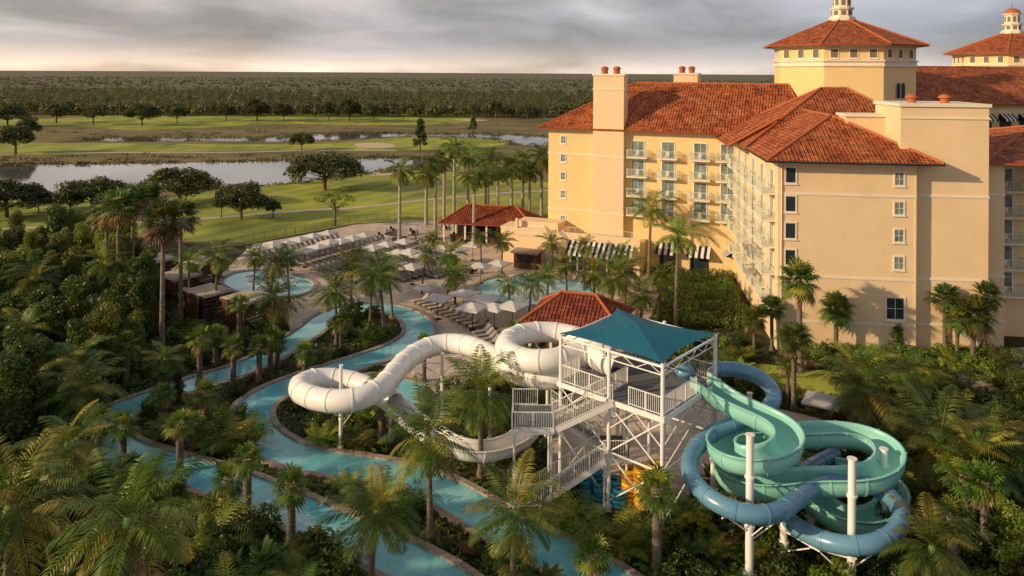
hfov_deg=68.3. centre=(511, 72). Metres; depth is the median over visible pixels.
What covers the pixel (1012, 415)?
tree
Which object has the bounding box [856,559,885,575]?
shrub
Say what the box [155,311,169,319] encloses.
shrub
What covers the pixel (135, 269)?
tree
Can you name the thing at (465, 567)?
pool coping
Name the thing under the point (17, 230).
tree
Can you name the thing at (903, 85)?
arched window
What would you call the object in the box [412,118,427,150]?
tree
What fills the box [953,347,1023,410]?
path
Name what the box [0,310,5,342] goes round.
tree
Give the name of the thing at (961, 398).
shrub
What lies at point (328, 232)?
umbrella
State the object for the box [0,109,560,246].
rough ground
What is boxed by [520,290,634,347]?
pool pavilion
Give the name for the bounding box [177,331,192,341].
shrub
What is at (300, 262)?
sun lounger
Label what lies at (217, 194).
tree
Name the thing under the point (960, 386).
shrub
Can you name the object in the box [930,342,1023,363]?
hedge
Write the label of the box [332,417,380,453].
shrub
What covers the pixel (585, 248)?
palm tree
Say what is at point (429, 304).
sun lounger
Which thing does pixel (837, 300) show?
palm tree
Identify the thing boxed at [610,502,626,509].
inflatable ring
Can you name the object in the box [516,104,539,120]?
tree
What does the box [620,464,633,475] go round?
inflatable ring
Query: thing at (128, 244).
tree
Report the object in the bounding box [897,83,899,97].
arched window
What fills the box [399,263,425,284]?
umbrella
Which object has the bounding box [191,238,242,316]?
palm tree
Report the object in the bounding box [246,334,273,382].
palm tree
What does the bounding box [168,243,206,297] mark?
palm tree
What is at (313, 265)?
sun lounger
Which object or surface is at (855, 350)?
shrub
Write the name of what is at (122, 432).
palm tree
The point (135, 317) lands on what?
tree
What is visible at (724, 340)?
shrub
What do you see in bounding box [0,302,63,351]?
palm tree
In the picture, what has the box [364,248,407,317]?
palm tree
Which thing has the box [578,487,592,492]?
inflatable ring
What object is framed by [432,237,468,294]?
palm tree
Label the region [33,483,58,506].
shrub
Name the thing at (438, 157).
palm tree
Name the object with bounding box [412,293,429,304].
sun lounger
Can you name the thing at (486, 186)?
palm tree
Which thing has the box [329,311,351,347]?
palm tree
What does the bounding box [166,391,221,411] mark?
shrub
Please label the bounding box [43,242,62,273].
tree
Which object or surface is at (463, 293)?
umbrella
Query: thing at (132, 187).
palm tree
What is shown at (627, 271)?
palm tree
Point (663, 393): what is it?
slide tower
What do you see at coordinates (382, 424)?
palm tree
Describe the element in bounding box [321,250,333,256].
sun lounger
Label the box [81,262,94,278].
tree
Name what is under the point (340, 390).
tube slide
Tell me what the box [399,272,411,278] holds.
sun lounger
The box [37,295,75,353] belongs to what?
tree
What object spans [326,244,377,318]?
palm tree
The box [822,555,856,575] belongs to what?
shrub
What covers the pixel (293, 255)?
umbrella
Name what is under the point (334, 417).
tree
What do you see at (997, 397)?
shrub
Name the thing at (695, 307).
hedge
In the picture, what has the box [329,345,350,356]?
shrub
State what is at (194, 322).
shrub
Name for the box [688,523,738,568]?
shrub
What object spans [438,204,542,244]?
pool bar
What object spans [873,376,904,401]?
shrub
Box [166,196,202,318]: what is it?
palm tree
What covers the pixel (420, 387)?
shrub
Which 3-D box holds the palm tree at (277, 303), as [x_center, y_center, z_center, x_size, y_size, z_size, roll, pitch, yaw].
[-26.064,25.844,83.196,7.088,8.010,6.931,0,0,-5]
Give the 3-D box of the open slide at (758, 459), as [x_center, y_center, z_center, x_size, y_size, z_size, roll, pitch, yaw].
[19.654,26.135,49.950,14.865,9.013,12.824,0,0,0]
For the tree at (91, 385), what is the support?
on the ground at (236, 251)
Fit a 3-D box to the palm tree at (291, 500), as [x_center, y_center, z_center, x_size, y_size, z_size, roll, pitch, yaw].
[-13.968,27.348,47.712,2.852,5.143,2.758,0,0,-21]
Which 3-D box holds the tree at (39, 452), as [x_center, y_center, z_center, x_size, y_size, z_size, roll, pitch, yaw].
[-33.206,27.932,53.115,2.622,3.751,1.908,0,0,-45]
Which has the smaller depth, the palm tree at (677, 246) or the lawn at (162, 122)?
the palm tree at (677, 246)
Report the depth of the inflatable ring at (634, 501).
51.61 m
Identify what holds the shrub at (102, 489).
on the ground at (236, 251)
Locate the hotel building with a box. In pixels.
[500,0,1023,357]
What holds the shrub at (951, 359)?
on the ground at (236, 251)
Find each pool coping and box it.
[87,301,644,575]
[128,311,557,575]
[219,269,317,297]
[363,371,439,408]
[474,275,601,306]
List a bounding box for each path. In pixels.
[2,190,547,229]
[9,150,395,153]
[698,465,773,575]
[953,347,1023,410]
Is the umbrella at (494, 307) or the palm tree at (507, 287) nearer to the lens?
the umbrella at (494, 307)
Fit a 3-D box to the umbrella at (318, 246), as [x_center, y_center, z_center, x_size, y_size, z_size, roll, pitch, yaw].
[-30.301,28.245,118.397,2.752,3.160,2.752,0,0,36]
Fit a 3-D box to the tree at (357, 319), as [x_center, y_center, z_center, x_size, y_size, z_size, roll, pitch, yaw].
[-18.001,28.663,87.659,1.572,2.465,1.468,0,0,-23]
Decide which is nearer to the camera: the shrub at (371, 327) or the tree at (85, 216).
the shrub at (371, 327)
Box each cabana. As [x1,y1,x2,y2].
[134,253,177,271]
[157,269,200,303]
[175,255,215,285]
[183,283,232,322]
[219,289,271,327]
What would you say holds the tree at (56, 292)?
on the ground at (236, 251)
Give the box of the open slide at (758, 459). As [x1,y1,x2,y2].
[690,372,910,575]
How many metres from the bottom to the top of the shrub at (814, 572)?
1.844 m
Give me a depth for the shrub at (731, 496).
51.98 m
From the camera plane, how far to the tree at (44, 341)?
63.68 m
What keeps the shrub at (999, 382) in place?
on the ground at (236, 251)
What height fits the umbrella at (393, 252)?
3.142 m
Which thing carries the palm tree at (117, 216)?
on the ground at (236, 251)
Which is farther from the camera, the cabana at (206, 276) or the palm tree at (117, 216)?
the cabana at (206, 276)
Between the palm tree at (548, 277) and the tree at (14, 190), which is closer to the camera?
the palm tree at (548, 277)
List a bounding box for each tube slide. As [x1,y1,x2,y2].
[288,321,618,462]
[680,361,910,556]
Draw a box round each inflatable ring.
[577,491,591,498]
[578,480,591,485]
[578,480,592,488]
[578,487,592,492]
[580,470,594,479]
[591,492,605,502]
[592,476,605,487]
[593,486,605,494]
[593,488,605,497]
[594,468,602,476]
[610,490,625,500]
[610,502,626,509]
[611,474,620,485]
[611,479,620,489]
[611,494,626,505]
[612,486,627,495]
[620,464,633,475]
[620,470,633,480]
[620,477,633,484]
[620,486,633,493]
[621,481,631,488]
[626,493,633,498]
[633,464,649,475]
[633,469,643,479]
[633,499,645,507]
[634,477,648,484]
[646,460,659,468]
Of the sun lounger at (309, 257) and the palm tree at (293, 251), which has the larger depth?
the sun lounger at (309, 257)
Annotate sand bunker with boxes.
[354,143,394,147]
[367,172,392,175]
[453,119,486,120]
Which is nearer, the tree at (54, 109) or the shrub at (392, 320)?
the shrub at (392, 320)
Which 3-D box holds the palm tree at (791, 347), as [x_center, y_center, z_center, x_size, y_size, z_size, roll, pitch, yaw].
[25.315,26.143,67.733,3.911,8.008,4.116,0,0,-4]
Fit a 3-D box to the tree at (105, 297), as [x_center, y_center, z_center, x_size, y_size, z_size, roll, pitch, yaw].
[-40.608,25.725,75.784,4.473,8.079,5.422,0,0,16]
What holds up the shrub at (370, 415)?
on the ground at (236, 251)
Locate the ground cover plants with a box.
[1,269,1023,575]
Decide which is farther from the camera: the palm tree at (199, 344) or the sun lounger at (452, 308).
the sun lounger at (452, 308)
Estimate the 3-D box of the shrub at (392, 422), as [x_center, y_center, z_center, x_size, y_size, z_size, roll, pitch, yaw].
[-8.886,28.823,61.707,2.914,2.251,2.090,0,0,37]
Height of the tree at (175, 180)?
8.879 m
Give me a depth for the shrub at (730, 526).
48.32 m
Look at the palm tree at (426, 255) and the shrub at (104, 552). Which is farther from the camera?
the palm tree at (426, 255)
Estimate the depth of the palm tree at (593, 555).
43.00 m
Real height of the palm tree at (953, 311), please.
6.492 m
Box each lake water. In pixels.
[0,158,420,192]
[100,133,548,146]
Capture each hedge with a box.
[655,309,747,329]
[661,289,740,304]
[662,298,748,317]
[666,274,733,287]
[666,280,740,296]
[670,267,734,280]
[803,342,888,363]
[842,342,932,361]
[890,343,985,362]
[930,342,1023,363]
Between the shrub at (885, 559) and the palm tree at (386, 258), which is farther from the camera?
the palm tree at (386, 258)
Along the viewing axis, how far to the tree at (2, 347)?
68.07 m
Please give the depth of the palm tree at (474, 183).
131.33 m
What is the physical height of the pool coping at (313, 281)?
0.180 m
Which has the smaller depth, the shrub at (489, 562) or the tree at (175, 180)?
the shrub at (489, 562)
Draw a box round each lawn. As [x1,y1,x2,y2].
[0,112,482,129]
[0,133,507,155]
[0,169,547,242]
[735,363,862,394]
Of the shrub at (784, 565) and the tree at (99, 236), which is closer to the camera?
the shrub at (784, 565)
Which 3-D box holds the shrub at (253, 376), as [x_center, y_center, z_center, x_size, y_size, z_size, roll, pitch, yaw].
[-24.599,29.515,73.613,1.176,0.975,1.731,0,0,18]
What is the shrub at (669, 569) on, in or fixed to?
on the ground at (236, 251)
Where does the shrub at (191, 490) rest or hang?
on the ground at (236, 251)
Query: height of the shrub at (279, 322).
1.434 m
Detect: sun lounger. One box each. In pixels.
[295,258,307,265]
[301,256,312,264]
[306,254,317,262]
[310,263,322,271]
[311,253,323,259]
[316,252,328,258]
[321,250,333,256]
[327,249,339,255]
[396,276,407,282]
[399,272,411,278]
[405,270,418,279]
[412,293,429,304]
[417,301,432,306]
[422,303,436,306]
[425,270,439,279]
[428,303,443,311]
[429,269,442,275]
[433,302,450,312]
[439,304,456,316]
[444,310,460,318]
[450,312,467,319]
[456,313,474,322]
[462,314,480,325]
[468,317,486,328]
[472,323,491,334]
[475,326,494,337]
[482,330,497,340]
[487,333,498,343]
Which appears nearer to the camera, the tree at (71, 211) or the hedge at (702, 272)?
the hedge at (702, 272)
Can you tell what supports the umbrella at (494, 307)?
on the deck paving at (408, 295)
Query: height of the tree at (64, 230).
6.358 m
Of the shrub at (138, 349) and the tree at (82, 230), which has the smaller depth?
the shrub at (138, 349)
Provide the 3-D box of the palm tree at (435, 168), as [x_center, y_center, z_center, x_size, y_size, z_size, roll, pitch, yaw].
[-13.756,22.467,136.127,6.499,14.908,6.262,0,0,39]
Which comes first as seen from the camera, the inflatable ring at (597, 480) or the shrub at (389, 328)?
the inflatable ring at (597, 480)
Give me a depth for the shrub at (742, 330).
85.25 m
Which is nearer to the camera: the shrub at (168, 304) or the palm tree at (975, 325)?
the palm tree at (975, 325)
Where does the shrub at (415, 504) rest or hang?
on the ground at (236, 251)
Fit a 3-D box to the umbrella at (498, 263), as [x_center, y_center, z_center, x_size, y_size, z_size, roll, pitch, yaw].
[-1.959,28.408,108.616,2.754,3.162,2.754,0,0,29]
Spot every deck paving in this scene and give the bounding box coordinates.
[222,221,657,396]
[553,399,865,512]
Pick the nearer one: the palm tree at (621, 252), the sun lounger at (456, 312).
the sun lounger at (456, 312)
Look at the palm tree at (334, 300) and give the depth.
82.28 m
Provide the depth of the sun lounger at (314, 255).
119.73 m
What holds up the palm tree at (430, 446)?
on the ground at (236, 251)
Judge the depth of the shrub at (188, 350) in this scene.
79.36 m
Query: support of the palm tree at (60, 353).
on the ground at (236, 251)
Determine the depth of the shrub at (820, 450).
58.58 m
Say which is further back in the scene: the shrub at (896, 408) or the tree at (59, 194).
the tree at (59, 194)
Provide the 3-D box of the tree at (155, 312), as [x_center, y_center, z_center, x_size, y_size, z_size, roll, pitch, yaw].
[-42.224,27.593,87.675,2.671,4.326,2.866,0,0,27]
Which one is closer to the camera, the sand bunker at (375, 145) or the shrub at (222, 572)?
the shrub at (222, 572)
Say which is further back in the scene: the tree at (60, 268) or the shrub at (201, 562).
the tree at (60, 268)
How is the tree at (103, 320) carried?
on the ground at (236, 251)
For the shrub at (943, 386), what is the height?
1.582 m
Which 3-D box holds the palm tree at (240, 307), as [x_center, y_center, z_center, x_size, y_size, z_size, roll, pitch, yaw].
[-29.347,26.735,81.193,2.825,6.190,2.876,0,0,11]
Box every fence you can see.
[221,213,416,247]
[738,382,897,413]
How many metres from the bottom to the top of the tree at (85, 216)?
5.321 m
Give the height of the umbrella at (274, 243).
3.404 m
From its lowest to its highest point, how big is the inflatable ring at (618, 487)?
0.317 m
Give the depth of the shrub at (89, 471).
54.15 m
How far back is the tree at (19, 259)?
90.64 m
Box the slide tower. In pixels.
[507,309,718,529]
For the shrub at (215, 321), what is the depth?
86.72 m
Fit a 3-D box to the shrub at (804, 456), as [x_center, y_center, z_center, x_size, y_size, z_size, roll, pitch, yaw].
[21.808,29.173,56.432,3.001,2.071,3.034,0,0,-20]
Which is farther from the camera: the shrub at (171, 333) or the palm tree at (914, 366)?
the shrub at (171, 333)
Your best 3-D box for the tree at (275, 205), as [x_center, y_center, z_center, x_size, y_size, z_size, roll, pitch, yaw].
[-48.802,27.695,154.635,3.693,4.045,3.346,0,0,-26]
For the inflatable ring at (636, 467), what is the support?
on the inflatable ring at (636, 475)
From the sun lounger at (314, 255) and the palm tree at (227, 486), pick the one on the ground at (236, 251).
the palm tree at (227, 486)
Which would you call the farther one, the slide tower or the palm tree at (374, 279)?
the palm tree at (374, 279)
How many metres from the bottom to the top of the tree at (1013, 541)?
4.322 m
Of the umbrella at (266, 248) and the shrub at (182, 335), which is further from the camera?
the umbrella at (266, 248)
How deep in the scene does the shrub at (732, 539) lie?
47.48 m
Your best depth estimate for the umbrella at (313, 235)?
124.91 m
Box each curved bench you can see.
[384,230,411,238]
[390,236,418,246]
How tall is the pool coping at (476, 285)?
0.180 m
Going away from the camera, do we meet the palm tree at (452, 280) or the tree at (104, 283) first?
the tree at (104, 283)
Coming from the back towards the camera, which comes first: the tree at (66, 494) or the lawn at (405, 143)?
the lawn at (405, 143)
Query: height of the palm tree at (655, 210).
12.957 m
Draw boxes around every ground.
[0,71,1023,575]
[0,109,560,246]
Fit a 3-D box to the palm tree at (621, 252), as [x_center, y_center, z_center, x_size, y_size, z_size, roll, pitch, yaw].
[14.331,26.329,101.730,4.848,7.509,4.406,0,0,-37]
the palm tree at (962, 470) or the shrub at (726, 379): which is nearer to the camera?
the palm tree at (962, 470)
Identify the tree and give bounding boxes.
[0,103,30,124]
[0,124,35,153]
[0,179,53,217]
[0,230,17,251]
[0,246,7,254]
[0,249,64,297]
[0,250,17,297]
[0,268,9,326]
[0,290,20,325]
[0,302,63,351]
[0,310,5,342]
[0,319,5,359]
[0,348,49,469]
[0,425,100,575]
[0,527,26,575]
[1,334,61,448]
[2,209,25,244]
[2,319,34,356]
[6,399,126,521]
[8,245,34,292]
[9,225,23,252]
[9,292,32,326]
[13,505,40,555]
[14,285,31,311]
[15,114,42,131]
[19,282,60,353]
[20,229,41,251]
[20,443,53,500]
[22,247,42,268]
[27,333,70,422]
[28,185,51,211]
[29,328,40,338]
[30,351,132,437]
[32,446,219,575]
[33,225,47,250]
[33,233,46,258]
[36,335,114,417]
[37,270,64,304]
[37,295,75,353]
[42,102,72,122]
[42,250,60,288]
[43,202,70,251]
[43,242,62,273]
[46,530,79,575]
[50,175,127,208]
[50,232,71,260]
[50,352,64,387]
[50,358,75,414]
[51,183,86,207]
[54,466,89,518]
[56,260,63,285]
[57,245,84,309]
[59,274,92,342]
[60,207,75,228]
[60,226,71,239]
[63,231,77,266]
[63,314,95,383]
[70,212,83,233]
[71,221,94,273]
[71,277,99,316]
[73,238,134,281]
[74,219,101,262]
[80,105,107,124]
[81,213,90,223]
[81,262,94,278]
[81,372,101,405]
[82,190,127,262]
[82,402,113,474]
[83,287,132,365]
[85,301,132,383]
[86,266,100,293]
[87,228,113,265]
[87,270,112,310]
[89,236,108,262]
[93,187,140,259]
[99,232,129,281]
[102,225,125,246]
[103,407,142,471]
[110,245,127,285]
[110,256,132,309]
[110,329,141,388]
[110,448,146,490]
[111,272,137,325]
[120,217,143,255]
[121,103,163,125]
[121,181,145,271]
[122,269,159,335]
[124,309,147,355]
[125,232,141,259]
[127,256,142,276]
[128,242,142,268]
[130,179,170,290]
[134,244,166,298]
[136,196,191,357]
[140,340,190,384]
[141,167,225,201]
[143,292,159,324]
[144,381,177,426]
[160,407,199,469]
[165,464,192,506]
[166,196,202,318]
[167,106,187,122]
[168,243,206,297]
[168,371,186,401]
[183,409,209,452]
[184,324,214,383]
[190,375,222,440]
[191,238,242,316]
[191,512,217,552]
[205,323,227,366]
[208,457,242,509]
[209,179,272,219]
[209,401,231,437]
[215,186,224,217]
[216,104,235,120]
[219,334,246,384]
[225,440,269,520]
[226,293,250,345]
[228,402,248,432]
[238,243,270,290]
[240,98,272,120]
[241,266,309,329]
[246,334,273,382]
[248,245,302,305]
[261,325,283,372]
[264,243,305,301]
[265,198,282,217]
[266,329,288,368]
[269,460,311,547]
[271,103,296,121]
[282,150,364,189]
[288,132,314,149]
[291,338,318,371]
[306,266,367,344]
[312,188,355,225]
[314,462,440,575]
[320,101,336,119]
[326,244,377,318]
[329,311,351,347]
[330,413,338,430]
[334,98,363,120]
[348,258,396,321]
[351,248,407,333]
[351,309,362,329]
[361,103,386,121]
[361,367,397,440]
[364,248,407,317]
[376,372,478,539]
[382,156,416,239]
[408,163,442,224]
[411,242,441,293]
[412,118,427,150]
[416,156,454,238]
[417,332,428,381]
[422,228,447,277]
[427,149,458,228]
[431,256,472,304]
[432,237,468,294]
[432,344,523,481]
[435,136,471,232]
[451,146,484,203]
[453,166,494,241]
[462,448,569,575]
[467,165,500,203]
[467,229,490,273]
[468,114,477,129]
[469,147,502,203]
[479,161,517,235]
[485,100,504,118]
[486,230,518,273]
[490,270,523,300]
[490,534,537,575]
[495,156,528,204]
[507,147,537,208]
[514,270,546,312]
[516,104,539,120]
[519,161,543,210]
[524,141,548,215]
[530,261,567,294]
[534,225,567,272]
[545,245,583,289]
[569,250,616,292]
[569,532,616,575]
[573,234,598,277]
[589,254,640,298]
[604,240,638,294]
[609,248,649,303]
[616,271,671,317]
[624,190,680,278]
[631,464,680,575]
[643,260,682,312]
[646,214,711,326]
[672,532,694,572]
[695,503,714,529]
[740,303,767,357]
[758,294,788,352]
[772,320,815,410]
[773,348,803,404]
[776,256,824,372]
[805,349,928,430]
[816,289,857,344]
[819,338,899,418]
[875,346,952,408]
[878,488,995,575]
[881,374,1010,497]
[884,536,922,575]
[888,323,904,355]
[908,494,939,552]
[915,418,948,471]
[922,415,1023,531]
[923,282,962,347]
[928,401,1023,495]
[930,493,979,575]
[936,456,993,555]
[939,302,972,359]
[945,358,996,392]
[953,292,1001,356]
[964,457,1012,556]
[970,279,1005,358]
[970,489,1006,555]
[987,405,1023,466]
[991,498,1023,575]
[994,367,1023,415]
[996,447,1023,519]
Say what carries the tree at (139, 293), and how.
on the ground at (236, 251)
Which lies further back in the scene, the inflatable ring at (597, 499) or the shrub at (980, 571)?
the inflatable ring at (597, 499)
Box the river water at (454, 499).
[83,304,629,575]
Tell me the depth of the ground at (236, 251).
69.00 m
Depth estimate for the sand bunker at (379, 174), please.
220.43 m
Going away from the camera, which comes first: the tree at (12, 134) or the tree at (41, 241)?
the tree at (41, 241)
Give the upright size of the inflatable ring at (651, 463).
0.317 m
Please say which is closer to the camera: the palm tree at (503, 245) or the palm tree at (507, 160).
the palm tree at (503, 245)
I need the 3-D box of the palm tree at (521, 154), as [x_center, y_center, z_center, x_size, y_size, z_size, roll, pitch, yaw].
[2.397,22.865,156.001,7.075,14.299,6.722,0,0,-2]
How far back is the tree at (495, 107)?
481.79 m
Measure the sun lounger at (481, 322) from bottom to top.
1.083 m
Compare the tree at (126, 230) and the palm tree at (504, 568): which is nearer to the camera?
the palm tree at (504, 568)
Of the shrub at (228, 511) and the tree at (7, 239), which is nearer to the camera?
the shrub at (228, 511)
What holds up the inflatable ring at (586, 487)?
on the inflatable ring at (589, 490)
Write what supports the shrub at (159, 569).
on the ground at (236, 251)
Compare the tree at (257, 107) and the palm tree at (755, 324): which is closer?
the palm tree at (755, 324)
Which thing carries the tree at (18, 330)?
on the ground at (236, 251)
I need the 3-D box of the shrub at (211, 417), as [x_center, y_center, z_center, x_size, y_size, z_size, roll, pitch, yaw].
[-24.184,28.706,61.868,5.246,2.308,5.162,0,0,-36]
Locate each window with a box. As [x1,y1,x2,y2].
[559,172,565,180]
[559,190,565,198]
[560,135,566,144]
[560,154,566,162]
[560,215,565,219]
[783,221,797,240]
[783,248,796,266]
[784,166,797,184]
[784,195,797,213]
[884,296,906,322]
[892,228,905,244]
[892,255,905,271]
[893,171,905,187]
[893,201,905,216]
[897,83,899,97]
[901,83,904,97]
[999,120,1010,126]
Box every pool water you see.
[223,271,313,295]
[396,380,435,403]
[478,277,597,303]
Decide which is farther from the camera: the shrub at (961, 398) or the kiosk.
the kiosk
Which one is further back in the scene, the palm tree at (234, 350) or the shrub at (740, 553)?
the palm tree at (234, 350)
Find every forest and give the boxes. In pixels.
[0,75,771,117]
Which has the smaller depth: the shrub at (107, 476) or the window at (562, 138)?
the shrub at (107, 476)
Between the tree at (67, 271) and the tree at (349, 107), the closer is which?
the tree at (67, 271)
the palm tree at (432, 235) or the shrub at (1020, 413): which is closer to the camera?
the shrub at (1020, 413)
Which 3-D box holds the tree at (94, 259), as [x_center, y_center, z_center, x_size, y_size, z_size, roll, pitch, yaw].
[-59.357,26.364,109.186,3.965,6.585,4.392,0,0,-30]
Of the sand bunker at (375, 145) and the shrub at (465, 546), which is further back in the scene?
the sand bunker at (375, 145)
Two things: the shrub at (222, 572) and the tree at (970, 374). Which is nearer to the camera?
the shrub at (222, 572)
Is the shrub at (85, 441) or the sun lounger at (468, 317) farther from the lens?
the sun lounger at (468, 317)
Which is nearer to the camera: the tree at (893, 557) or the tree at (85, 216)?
the tree at (893, 557)
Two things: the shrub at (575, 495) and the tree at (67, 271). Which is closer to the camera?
the shrub at (575, 495)
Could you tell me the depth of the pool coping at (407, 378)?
72.54 m
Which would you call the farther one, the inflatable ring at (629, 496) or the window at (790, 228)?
the window at (790, 228)
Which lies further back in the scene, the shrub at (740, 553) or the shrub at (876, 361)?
the shrub at (876, 361)
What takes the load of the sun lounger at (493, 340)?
on the deck paving at (408, 295)
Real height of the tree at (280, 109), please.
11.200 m
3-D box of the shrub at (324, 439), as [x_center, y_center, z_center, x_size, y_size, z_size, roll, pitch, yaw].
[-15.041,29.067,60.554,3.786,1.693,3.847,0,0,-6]
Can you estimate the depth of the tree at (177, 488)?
50.97 m
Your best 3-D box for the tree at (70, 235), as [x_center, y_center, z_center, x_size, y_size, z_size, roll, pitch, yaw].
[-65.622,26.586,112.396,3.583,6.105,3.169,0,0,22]
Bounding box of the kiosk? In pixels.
[510,247,542,269]
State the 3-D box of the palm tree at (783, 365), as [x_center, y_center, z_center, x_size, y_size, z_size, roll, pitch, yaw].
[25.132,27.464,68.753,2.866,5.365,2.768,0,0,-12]
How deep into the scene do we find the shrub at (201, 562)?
43.93 m
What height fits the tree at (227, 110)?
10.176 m
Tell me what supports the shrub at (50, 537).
on the ground at (236, 251)
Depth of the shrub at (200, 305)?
92.83 m
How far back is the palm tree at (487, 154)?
146.18 m
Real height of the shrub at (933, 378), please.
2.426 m
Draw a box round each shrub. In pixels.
[4,426,88,473]
[13,551,50,575]
[16,475,59,495]
[20,540,49,566]
[27,520,68,550]
[28,451,114,507]
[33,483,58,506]
[34,495,72,524]
[39,540,82,575]
[53,403,112,433]
[60,433,102,456]
[65,472,101,497]
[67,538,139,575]
[74,533,121,564]
[86,517,113,537]
[91,485,124,510]
[94,461,179,494]
[99,378,120,400]
[100,462,116,481]
[110,471,189,534]
[112,566,153,575]
[117,498,175,538]
[120,351,159,377]
[120,373,140,387]
[134,403,200,440]
[135,542,179,575]
[136,348,147,358]
[139,392,178,417]
[152,567,186,575]
[154,302,172,311]
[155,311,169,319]
[155,327,181,342]
[161,489,205,520]
[161,508,200,535]
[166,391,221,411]
[167,492,262,557]
[168,543,223,575]
[173,522,198,548]
[175,351,206,369]
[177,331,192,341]
[180,342,193,355]
[183,319,207,335]
[187,348,212,361]
[187,550,268,575]
[189,298,213,313]
[192,402,236,446]
[194,489,242,516]
[196,408,273,457]
[199,511,251,556]
[205,308,218,318]
[205,435,218,455]
[206,325,243,351]
[208,318,229,334]
[208,548,244,572]
[211,406,284,454]
[217,546,246,574]
[226,383,247,396]
[232,499,283,546]
[238,329,264,349]
[249,535,286,572]
[251,370,266,380]
[252,318,269,330]
[261,308,286,321]
[261,529,319,574]
[261,549,327,575]
[268,319,288,329]
[286,399,309,413]
[292,525,338,560]
[303,418,346,446]
[305,410,323,425]
[307,534,364,575]
[308,352,326,364]
[322,422,345,441]
[322,466,364,491]
[325,318,343,328]
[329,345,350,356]
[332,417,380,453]
[337,300,363,317]
[338,325,355,337]
[343,407,371,423]
[352,326,377,346]
[353,408,378,429]
[362,321,387,343]
[363,304,380,316]
[376,322,399,333]
[379,482,409,503]
[386,419,409,438]
[389,317,397,324]
[392,488,426,514]
[417,385,438,408]
[434,377,476,401]
[435,455,471,469]
[460,541,480,554]
[475,374,496,399]
[475,411,502,425]
[481,538,522,575]
[495,381,507,392]
[498,389,529,418]
[507,318,520,326]
[508,380,525,393]
[523,389,574,406]
[526,484,584,521]
[527,471,564,510]
[527,484,611,541]
[533,561,563,575]
[554,476,579,505]
[567,507,648,561]
[599,502,670,564]
[646,520,693,556]
[654,552,716,575]
[664,490,722,535]
[673,357,691,365]
[676,343,694,353]
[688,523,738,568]
[695,330,711,342]
[701,462,709,480]
[702,366,735,383]
[703,350,742,361]
[710,331,734,352]
[711,343,757,363]
[712,483,763,501]
[718,497,772,544]
[720,567,756,575]
[721,529,744,551]
[728,539,770,570]
[731,330,759,345]
[734,327,749,338]
[734,356,754,383]
[735,378,781,399]
[740,345,760,358]
[754,523,803,556]
[756,551,813,575]
[782,383,816,402]
[798,450,814,462]
[803,360,818,369]
[807,565,835,575]
[810,448,844,457]
[816,340,846,364]
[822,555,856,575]
[830,411,848,421]
[840,495,890,519]
[841,389,886,421]
[844,403,888,430]
[846,347,866,361]
[846,449,870,460]
[852,358,894,379]
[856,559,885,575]
[863,413,921,452]
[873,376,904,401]
[875,393,898,411]
[875,402,921,433]
[875,554,898,568]
[895,381,944,409]
[895,455,939,503]
[896,368,955,402]
[896,429,923,454]
[901,474,973,537]
[909,350,935,368]
[910,462,939,494]
[915,564,936,575]
[921,542,967,575]
[924,344,979,371]
[927,376,952,393]
[930,357,950,375]
[930,382,949,398]
[933,389,993,420]
[943,536,990,564]
[950,380,974,393]
[953,400,985,424]
[954,387,991,410]
[961,353,982,372]
[966,340,1023,370]
[971,568,999,575]
[972,356,1006,377]
[977,389,1018,414]
[980,367,1009,388]
[1015,409,1023,426]
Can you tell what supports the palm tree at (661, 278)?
on the ground at (236, 251)
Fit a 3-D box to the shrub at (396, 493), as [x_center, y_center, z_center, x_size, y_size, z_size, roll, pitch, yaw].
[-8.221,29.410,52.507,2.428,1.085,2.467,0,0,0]
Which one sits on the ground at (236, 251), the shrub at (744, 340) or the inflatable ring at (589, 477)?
the shrub at (744, 340)
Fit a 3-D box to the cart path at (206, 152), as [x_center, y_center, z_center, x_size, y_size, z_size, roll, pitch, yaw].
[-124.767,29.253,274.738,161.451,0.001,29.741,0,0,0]
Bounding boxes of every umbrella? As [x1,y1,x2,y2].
[246,246,271,251]
[262,241,286,247]
[276,249,303,270]
[282,240,297,245]
[289,235,311,248]
[298,247,317,267]
[302,233,324,238]
[306,243,330,262]
[317,230,338,235]
[317,239,338,258]
[335,237,351,257]
[344,234,364,254]
[356,232,376,251]
[359,243,385,253]
[375,240,398,251]
[386,249,402,254]
[391,259,409,279]
[394,238,415,244]
[396,248,422,255]
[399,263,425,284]
[408,252,435,259]
[413,283,439,306]
[422,293,453,319]
[432,246,448,251]
[437,281,461,304]
[443,248,468,254]
[447,288,479,314]
[455,301,486,331]
[461,241,482,260]
[468,261,491,283]
[469,293,501,321]
[484,302,503,329]
[488,259,510,280]
[499,300,529,320]
[801,390,840,419]
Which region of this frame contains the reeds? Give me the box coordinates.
[0,123,548,193]
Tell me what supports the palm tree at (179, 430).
on the ground at (236, 251)
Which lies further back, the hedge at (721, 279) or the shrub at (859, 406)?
the hedge at (721, 279)
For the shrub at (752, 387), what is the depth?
69.21 m
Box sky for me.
[0,0,1023,74]
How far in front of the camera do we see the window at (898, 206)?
80.04 m
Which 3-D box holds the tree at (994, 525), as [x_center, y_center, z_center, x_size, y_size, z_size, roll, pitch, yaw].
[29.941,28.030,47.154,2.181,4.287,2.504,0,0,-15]
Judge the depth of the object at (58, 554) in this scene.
43.34 m
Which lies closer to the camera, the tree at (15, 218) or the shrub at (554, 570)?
the shrub at (554, 570)
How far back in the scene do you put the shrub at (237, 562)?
44.64 m
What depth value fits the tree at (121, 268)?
90.24 m

